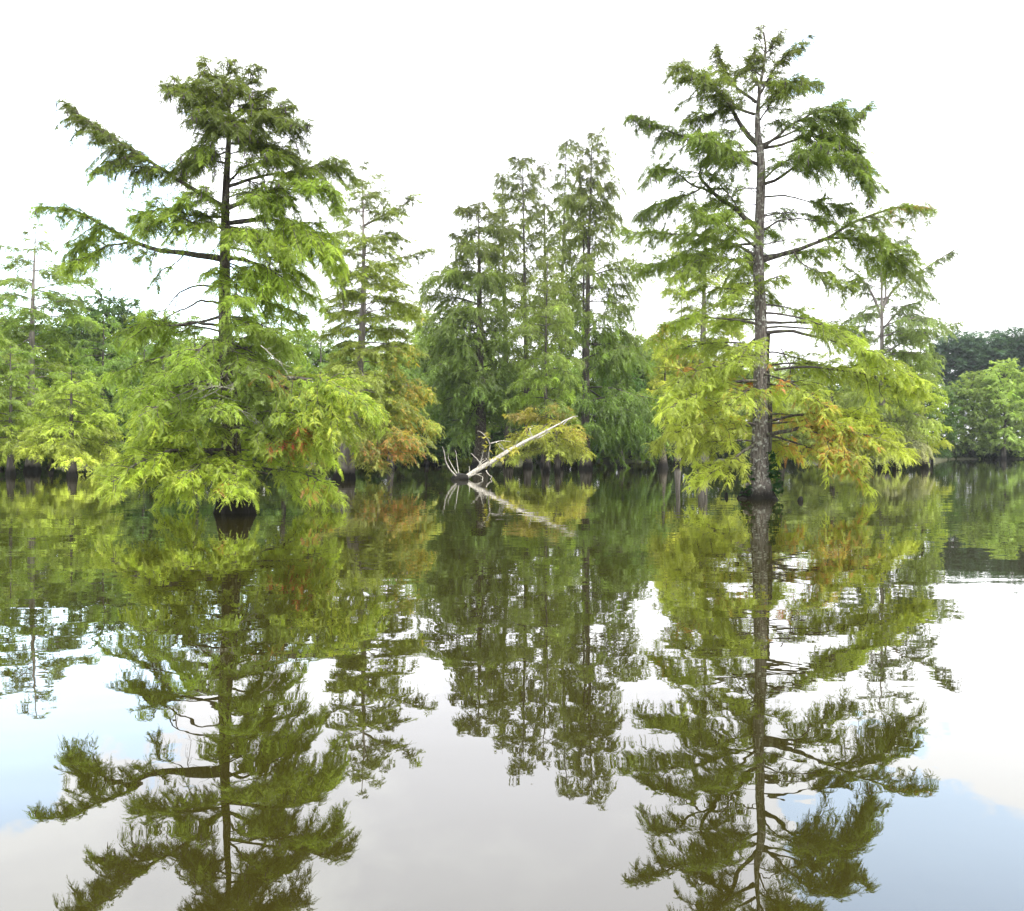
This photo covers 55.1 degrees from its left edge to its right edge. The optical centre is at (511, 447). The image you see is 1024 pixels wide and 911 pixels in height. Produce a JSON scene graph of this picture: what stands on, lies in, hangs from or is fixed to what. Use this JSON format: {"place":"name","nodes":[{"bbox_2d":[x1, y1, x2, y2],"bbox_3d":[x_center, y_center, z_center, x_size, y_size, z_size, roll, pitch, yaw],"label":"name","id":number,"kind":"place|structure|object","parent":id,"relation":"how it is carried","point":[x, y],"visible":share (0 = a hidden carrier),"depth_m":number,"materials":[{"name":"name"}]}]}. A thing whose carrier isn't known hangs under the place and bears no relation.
{"place":"outdoors","nodes":[
{"label":"outdoors","id":0,"kind":"place"},
{"bbox_2d":[0,459,1023,910],"bbox_3d":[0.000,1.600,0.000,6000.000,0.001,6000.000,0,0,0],"label":"water","id":1,"kind":"structure","parent":0,"point":[572,687],"depth_m":6.40,"materials":[{"name":"green liquid"}]},
{"bbox_2d":[0,328,29,461],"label":"bald cypress","id":2,"kind":"object","parent":1,"relation":"in","point":[5,342],"visible":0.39,"depth_m":60.07,"materials":[{"name":"green plant"}]},
{"bbox_2d":[0,345,60,474],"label":"bald cypress","id":3,"kind":"object","parent":1,"relation":"in","point":[7,432],"visible":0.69,"depth_m":57.30,"materials":[{"name":"green plant"}]},
{"bbox_2d":[13,363,125,476],"bbox_3d":[-24.458,-1.159,54.014,5.946,7.141,6.752,0,0,0],"label":"bald cypress","id":4,"kind":"object","parent":1,"relation":"in","point":[53,442],"visible":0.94,"depth_m":53.52,"materials":[{"name":"green plant"}]},
{"bbox_2d":[116,344,161,423],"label":"bald cypress","id":5,"kind":"object","parent":1,"relation":"in","point":[144,355],"visible":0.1,"depth_m":79.67,"materials":[{"name":"green plant"}]},
{"bbox_2d":[161,311,239,464],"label":"bald cypress","id":6,"kind":"object","parent":1,"relation":"in","point":[194,317],"visible":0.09,"depth_m":70.36,"materials":[{"name":"green plant"}]},
{"bbox_2d":[24,54,393,513],"bbox_3d":[-7.413,-3.611,24.202,9.288,12.164,6.310,0,0,0],"label":"bald cypress","id":7,"kind":"object","parent":1,"relation":"in","point":[157,441],"visible":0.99,"depth_m":23.25,"materials":[{"name":"green plant"}]},
{"bbox_2d":[237,297,319,468],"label":"bald cypress","id":8,"kind":"object","parent":1,"relation":"in","point":[309,332],"visible":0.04,"depth_m":67.99,"materials":[{"name":"green plant"}]},
{"bbox_2d":[288,335,341,471],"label":"bald cypress","id":9,"kind":"object","parent":1,"relation":"in","point":[321,364],"visible":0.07,"depth_m":65.53,"materials":[{"name":"green plant"}]},
{"bbox_2d":[305,160,444,479],"bbox_3d":[-7.136,-6.170,49.813,7.690,16.773,9.564,0,0,0],"label":"bald cypress","id":10,"kind":"object","parent":1,"relation":"in","point":[399,393],"visible":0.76,"depth_m":48.98,"materials":[{"name":"green plant"}]},
{"bbox_2d":[354,317,432,468],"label":"bald cypress","id":11,"kind":"object","parent":1,"relation":"in","point":[407,371],"visible":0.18,"depth_m":73.62,"materials":[{"name":"green plant"}]},
{"bbox_2d":[442,416,577,479],"bbox_3d":[0.446,0.110,53.172,1.865,3.979,11.353,0,0,45],"label":"fallen tree","id":12,"kind":"object","parent":1,"relation":"in","point":[467,476],"visible":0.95,"depth_m":51.39,"materials":[{"name":"grey wood"}]},
{"bbox_2d":[500,247,585,471],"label":"bald cypress","id":13,"kind":"object","parent":1,"relation":"in","point":[540,377],"visible":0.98,"depth_m":65.13,"materials":[{"name":"green plant"}]},
{"bbox_2d":[492,402,595,472],"bbox_3d":[2.095,-0.328,63.669,5.902,5.463,7.336,0,0,-29],"label":"bald cypress","id":14,"kind":"object","parent":1,"relation":"in","point":[560,449],"visible":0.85,"depth_m":62.66,"materials":[{"name":"green plant"}]},
{"bbox_2d":[548,126,678,468],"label":"bald cypress","id":15,"kind":"object","parent":1,"relation":"in","point":[624,424],"visible":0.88,"depth_m":72.77,"materials":[{"name":"green plant"}]},
{"bbox_2d":[590,340,650,466],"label":"bald cypress","id":16,"kind":"object","parent":1,"relation":"in","point":[638,387],"visible":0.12,"depth_m":83.43,"materials":[{"name":"green plant"}]},
{"bbox_2d":[637,337,688,467],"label":"bald cypress","id":17,"kind":"object","parent":1,"relation":"in","point":[662,463],"visible":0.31,"depth_m":76.56,"materials":[{"name":"green plant"}]},
{"bbox_2d":[610,23,940,498],"bbox_3d":[8.078,-5.361,31.686,10.287,16.218,7.301,0,0,0],"label":"bald cypress","id":18,"kind":"object","parent":1,"relation":"in","point":[824,146],"visible":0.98,"depth_m":30.39,"materials":[{"name":"green plant"}]},
{"bbox_2d":[731,365,831,464],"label":"bald cypress","id":19,"kind":"object","parent":1,"relation":"in","point":[794,410],"visible":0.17,"depth_m":91.09,"materials":[{"name":"green plant"}]},
{"bbox_2d":[783,349,878,463],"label":"bald cypress","id":20,"kind":"object","parent":1,"relation":"in","point":[812,440],"visible":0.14,"depth_m":91.13,"materials":[{"name":"green plant"}]},
{"bbox_2d":[864,409,935,468],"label":"bald cypress","id":21,"kind":"object","parent":1,"relation":"in","point":[915,445],"visible":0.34,"depth_m":72.67,"materials":[{"name":"green plant"}]},
{"bbox_2d":[891,340,953,467],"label":"bald cypress","id":22,"kind":"object","parent":1,"relation":"in","point":[931,408],"visible":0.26,"depth_m":79.32,"materials":[{"name":"green plant"}]},
{"bbox_2d":[0,0,1023,444],"label":"sky","id":23,"kind":"structure","parent":0,"point":[436,96],"materials":[{"name":"white"}]},
{"bbox_2d":[43,446,1023,467],"bbox_3d":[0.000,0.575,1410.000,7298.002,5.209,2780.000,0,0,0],"label":"ground","id":24,"kind":"structure","parent":0,"point":[719,459],"depth_m":113.05,"materials":[{"name":"soil"}]},
{"bbox_2d":[0,311,21,396],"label":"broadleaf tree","id":25,"kind":"object","parent":24,"relation":"on","point":[1,313],"visible":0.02,"depth_m":97.12,"materials":[{"name":"green plant"}]},
{"bbox_2d":[0,411,25,468],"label":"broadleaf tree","id":26,"kind":"object","parent":24,"relation":"on","point":[17,462],"visible":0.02,"depth_m":73.87,"materials":[{"name":"green plant"}]},
{"bbox_2d":[0,323,52,409],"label":"bald cypress","id":27,"kind":"object","parent":24,"relation":"on","point":[19,334],"visible":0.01,"depth_m":91.87,"materials":[{"name":"green plant"}]},
{"bbox_2d":[15,404,87,468],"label":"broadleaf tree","id":28,"kind":"object","parent":24,"relation":"on","point":[50,464],"visible":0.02,"depth_m":73.57,"materials":[{"name":"green plant"}]},
{"bbox_2d":[17,318,88,389],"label":"broadleaf tree","id":29,"kind":"object","parent":24,"relation":"on","point":[51,323],"visible":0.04,"depth_m":100.56,"materials":[{"name":"green plant"}]},
{"bbox_2d":[0,223,117,471],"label":"bald cypress","id":30,"kind":"object","parent":24,"relation":"on","point":[9,324],"visible":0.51,"depth_m":65.53,"materials":[{"name":"green plant"}]},
{"bbox_2d":[22,309,116,422],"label":"broadleaf tree","id":31,"kind":"object","parent":24,"relation":"on","point":[97,339],"visible":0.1,"depth_m":89.72,"materials":[{"name":"green plant"}]},
{"bbox_2d":[70,314,137,465],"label":"bald cypress","id":32,"kind":"object","parent":24,"relation":"on","point":[105,361],"visible":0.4,"depth_m":70.24,"materials":[{"name":"green plant"}]},
{"bbox_2d":[36,285,171,440],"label":"broadleaf tree","id":33,"kind":"object","parent":24,"relation":"on","point":[115,308],"visible":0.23,"depth_m":90.75,"materials":[{"name":"green plant"}]},
{"bbox_2d":[78,406,139,457],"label":"broadleaf tree","id":34,"kind":"object","parent":24,"relation":"on","point":[122,424],"visible":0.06,"depth_m":76.41,"materials":[{"name":"green plant"}]},
{"bbox_2d":[80,313,187,440],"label":"broadleaf tree","id":35,"kind":"object","parent":24,"relation":"on","point":[98,352],"visible":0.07,"depth_m":90.69,"materials":[{"name":"green plant"}]},
{"bbox_2d":[99,377,170,449],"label":"broadleaf tree","id":36,"kind":"object","parent":24,"relation":"on","point":[137,382],"visible":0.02,"depth_m":82.43,"materials":[{"name":"green plant"}]},
{"bbox_2d":[134,332,180,385],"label":"bald cypress","id":37,"kind":"object","parent":24,"relation":"on","point":[147,349],"visible":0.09,"depth_m":83.29,"materials":[{"name":"green plant"}]},
{"bbox_2d":[150,332,213,408],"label":"broadleaf tree","id":38,"kind":"object","parent":24,"relation":"on","point":[185,339],"visible":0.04,"depth_m":100.42,"materials":[{"name":"green plant"}]},
{"bbox_2d":[158,406,212,447],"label":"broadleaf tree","id":39,"kind":"object","parent":24,"relation":"on","point":[203,420],"visible":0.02,"depth_m":84.31,"materials":[{"name":"green plant"}]},
{"bbox_2d":[178,333,244,422],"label":"broadleaf tree","id":40,"kind":"object","parent":24,"relation":"on","point":[215,335],"visible":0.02,"depth_m":100.72,"materials":[{"name":"green plant"}]},
{"bbox_2d":[207,379,268,464],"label":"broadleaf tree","id":41,"kind":"object","parent":24,"relation":"on","point":[249,435],"visible":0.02,"depth_m":87.13,"materials":[{"name":"green plant"}]},
{"bbox_2d":[238,329,292,461],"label":"bald cypress","id":42,"kind":"object","parent":24,"relation":"on","point":[260,383],"visible":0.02,"depth_m":95.81,"materials":[{"name":"green plant"}]},
{"bbox_2d":[283,331,338,376],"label":"broadleaf tree","id":43,"kind":"object","parent":24,"relation":"on","point":[305,345],"visible":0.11,"depth_m":101.15,"materials":[{"name":"green plant"}]},
{"bbox_2d":[304,336,382,392],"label":"broadleaf tree","id":44,"kind":"object","parent":24,"relation":"on","point":[324,359],"visible":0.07,"depth_m":100.87,"materials":[{"name":"green plant"}]},
{"bbox_2d":[333,392,392,466],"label":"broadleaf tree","id":45,"kind":"object","parent":24,"relation":"on","point":[357,424],"depth_m":83.03,"materials":[{"name":"green plant"}]},
{"bbox_2d":[372,341,463,463],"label":"broadleaf tree","id":46,"kind":"object","parent":24,"relation":"on","point":[419,364],"visible":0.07,"depth_m":95.18,"materials":[{"name":"green plant"}]},
{"bbox_2d":[396,406,456,465],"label":"broadleaf tree","id":47,"kind":"object","parent":24,"relation":"on","point":[436,453],"visible":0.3,"depth_m":87.03,"materials":[{"name":"green plant"}]},
{"bbox_2d":[377,326,475,435],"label":"broadleaf tree","id":48,"kind":"object","parent":24,"relation":"on","point":[408,332],"depth_m":101.70,"materials":[{"name":"green plant"}]},
{"bbox_2d":[386,309,495,463],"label":"broadleaf tree","id":49,"kind":"object","parent":24,"relation":"on","point":[416,338],"visible":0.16,"depth_m":95.56,"materials":[{"name":"green plant"}]},
{"bbox_2d":[411,201,524,467],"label":"bald cypress","id":50,"kind":"object","parent":24,"relation":"on","point":[487,282],"visible":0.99,"depth_m":78.59,"materials":[{"name":"green plant"}]},
{"bbox_2d":[471,383,523,453],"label":"broadleaf tree","id":51,"kind":"object","parent":24,"relation":"on","point":[493,437],"visible":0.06,"depth_m":100.61,"materials":[{"name":"green plant"}]},
{"bbox_2d":[480,172,542,464],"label":"bald cypress","id":52,"kind":"object","parent":24,"relation":"on","point":[507,430],"visible":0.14,"depth_m":91.73,"materials":[{"name":"green plant"}]},
{"bbox_2d":[3,429,1023,467],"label":"undergrowth","id":53,"kind":"object","parent":24,"relation":"on","point":[961,454],"visible":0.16,"depth_m":106.59,"materials":[{"name":"green plant"}]},
{"bbox_2d":[488,154,556,466],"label":"bald cypress","id":54,"kind":"object","parent":24,"relation":"on","point":[528,220],"visible":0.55,"depth_m":83.55,"materials":[{"name":"green plant"}]},
{"bbox_2d":[494,387,569,462],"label":"broadleaf tree","id":55,"kind":"object","parent":24,"relation":"on","point":[533,457],"visible":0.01,"depth_m":107.10,"materials":[{"name":"green plant"}]},
{"bbox_2d":[508,159,579,465],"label":"bald cypress","id":56,"kind":"object","parent":24,"relation":"on","point":[540,169],"visible":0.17,"depth_m":87.49,"materials":[{"name":"green plant"}]},
{"bbox_2d":[437,451,658,463],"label":"grass","id":57,"kind":"structure","parent":24,"relation":"on","point":[466,461],"depth_m":109.81,"materials":[{"name":"green plant"}]},
{"bbox_2d":[530,138,599,467],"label":"bald cypress","id":58,"kind":"object","parent":24,"relation":"on","point":[563,148],"visible":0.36,"depth_m":79.87,"materials":[{"name":"green plant"}]},
{"bbox_2d":[553,377,603,461],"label":"broadleaf tree","id":59,"kind":"object","parent":24,"relation":"on","point":[591,430],"visible":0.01,"depth_m":114.68,"materials":[{"name":"green plant"}]},
{"bbox_2d":[568,352,638,449],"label":"broadleaf tree","id":60,"kind":"object","parent":24,"relation":"on","point":[599,378],"depth_m":119.42,"materials":[{"name":"green plant"}]},
{"bbox_2d":[590,330,655,451],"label":"broadleaf tree","id":61,"kind":"object","parent":24,"relation":"on","point":[626,375],"visible":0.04,"depth_m":117.22,"materials":[{"name":"green plant"}]},
{"bbox_2d":[609,410,658,459],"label":"broadleaf tree","id":62,"kind":"object","parent":24,"relation":"on","point":[631,456],"visible":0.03,"depth_m":114.41,"materials":[{"name":"green plant"}]},
{"bbox_2d":[603,349,673,456],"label":"broadleaf tree","id":63,"kind":"object","parent":24,"relation":"on","point":[642,378],"visible":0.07,"depth_m":113.71,"materials":[{"name":"green plant"}]},
{"bbox_2d":[647,285,711,464],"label":"bald cypress","id":64,"kind":"object","parent":24,"relation":"on","point":[671,309],"visible":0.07,"depth_m":92.00,"materials":[{"name":"green plant"}]},
{"bbox_2d":[637,335,737,448],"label":"broadleaf tree","id":65,"kind":"object","parent":24,"relation":"on","point":[667,423],"visible":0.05,"depth_m":112.98,"materials":[{"name":"green plant"}]},
{"bbox_2d":[655,201,754,466],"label":"bald cypress","id":66,"kind":"object","parent":24,"relation":"on","point":[703,328],"visible":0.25,"depth_m":83.19,"materials":[{"name":"green plant"}]},
{"bbox_2d":[666,367,744,444],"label":"broadleaf tree","id":67,"kind":"object","parent":24,"relation":"on","point":[708,398],"depth_m":112.83,"materials":[{"name":"green plant"}]},
{"bbox_2d":[707,410,748,454],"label":"broadleaf tree","id":68,"kind":"object","parent":24,"relation":"on","point":[733,434],"visible":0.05,"depth_m":107.30,"materials":[{"name":"green plant"}]},
{"bbox_2d":[712,368,775,447],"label":"broadleaf tree","id":69,"kind":"object","parent":24,"relation":"on","point":[746,376],"visible":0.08,"depth_m":113.04,"materials":[{"name":"green plant"}]},
{"bbox_2d":[732,357,796,448],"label":"broadleaf tree","id":70,"kind":"object","parent":24,"relation":"on","point":[771,362],"visible":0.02,"depth_m":112.79,"materials":[{"name":"green plant"}]},
{"bbox_2d":[774,365,815,444],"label":"broadleaf tree","id":71,"kind":"object","parent":24,"relation":"on","point":[795,384],"visible":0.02,"depth_m":113.43,"materials":[{"name":"green plant"}]},
{"bbox_2d":[793,372,851,401],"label":"broadleaf tree","id":72,"kind":"object","parent":24,"relation":"on","point":[823,383],"visible":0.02,"depth_m":113.39,"materials":[{"name":"green plant"}]},
{"bbox_2d":[823,385,865,444],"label":"broadleaf tree","id":73,"kind":"object","parent":24,"relation":"on","point":[836,390],"visible":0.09,"depth_m":107.71,"materials":[{"name":"green plant"}]},
{"bbox_2d":[857,381,912,428],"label":"broadleaf tree","id":74,"kind":"object","parent":24,"relation":"on","point":[879,404],"visible":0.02,"depth_m":106.34,"materials":[{"name":"green plant"}]},
{"bbox_2d":[836,219,965,468],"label":"bald cypress","id":75,"kind":"object","parent":24,"relation":"on","point":[911,336],"visible":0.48,"depth_m":72.52,"materials":[{"name":"green plant"}]},
{"bbox_2d":[903,387,967,461],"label":"broadleaf tree","id":76,"kind":"object","parent":24,"relation":"on","point":[951,420],"visible":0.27,"depth_m":106.93,"materials":[{"name":"green plant"}]},
{"bbox_2d":[928,384,980,455],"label":"broadleaf tree","id":77,"kind":"object","parent":24,"relation":"on","point":[962,399],"visible":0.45,"depth_m":140.38,"materials":[{"name":"green plant"}]},
{"bbox_2d":[923,337,987,405],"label":"pine tree","id":78,"kind":"object","parent":24,"relation":"on","point":[948,358],"visible":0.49,"depth_m":201.23,"materials":[{"name":"green plant"}]},
{"bbox_2d":[934,329,1000,387],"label":"pine tree","id":79,"kind":"object","parent":24,"relation":"on","point":[968,337],"visible":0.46,"depth_m":201.28,"materials":[{"name":"green plant"}]},
{"bbox_2d":[946,370,1003,458],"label":"broadleaf tree","id":80,"kind":"object","parent":24,"relation":"on","point":[970,382],"visible":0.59,"depth_m":140.14,"materials":[{"name":"green plant"}]},
{"bbox_2d":[957,344,1018,385],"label":"tree","id":81,"kind":"object","parent":24,"relation":"on","point":[987,353],"visible":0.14,"depth_m":201.02,"materials":[{"name":"green plant"}]},
{"bbox_2d":[966,384,1013,449],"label":"broadleaf tree","id":82,"kind":"object","parent":24,"relation":"on","point":[994,436],"visible":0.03,"depth_m":146.27,"materials":[{"name":"green plant"}]},
{"bbox_2d":[962,358,1023,458],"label":"broadleaf tree","id":83,"kind":"object","parent":24,"relation":"on","point":[1005,386],"visible":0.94,"depth_m":138.53,"materials":[{"name":"green plant"}]},
{"bbox_2d":[973,331,1023,446],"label":"pine tree","id":84,"kind":"object","parent":24,"relation":"on","point":[1005,353],"visible":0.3,"depth_m":200.63,"materials":[{"name":"green plant"}]},
{"bbox_2d":[983,322,1023,450],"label":"pine tree","id":85,"kind":"object","parent":24,"relation":"on","point":[1015,333],"visible":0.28,"depth_m":201.39,"materials":[{"name":"green plant"}]},
{"bbox_2d":[996,390,1023,448],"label":"broadleaf tree","id":86,"kind":"object","parent":24,"relation":"on","point":[1013,420],"visible":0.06,"depth_m":146.91,"materials":[{"name":"green plant"}]},
{"bbox_2d":[997,337,1023,380],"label":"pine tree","id":87,"kind":"object","parent":24,"relation":"on","point":[1021,351],"visible":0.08,"depth_m":201.53,"materials":[{"name":"green plant"}]},
{"bbox_2d":[1006,368,1023,451],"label":"broadleaf tree","id":88,"kind":"object","parent":24,"relation":"on","point":[1019,410],"visible":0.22,"depth_m":142.31,"materials":[{"name":"green plant"}]}
]}

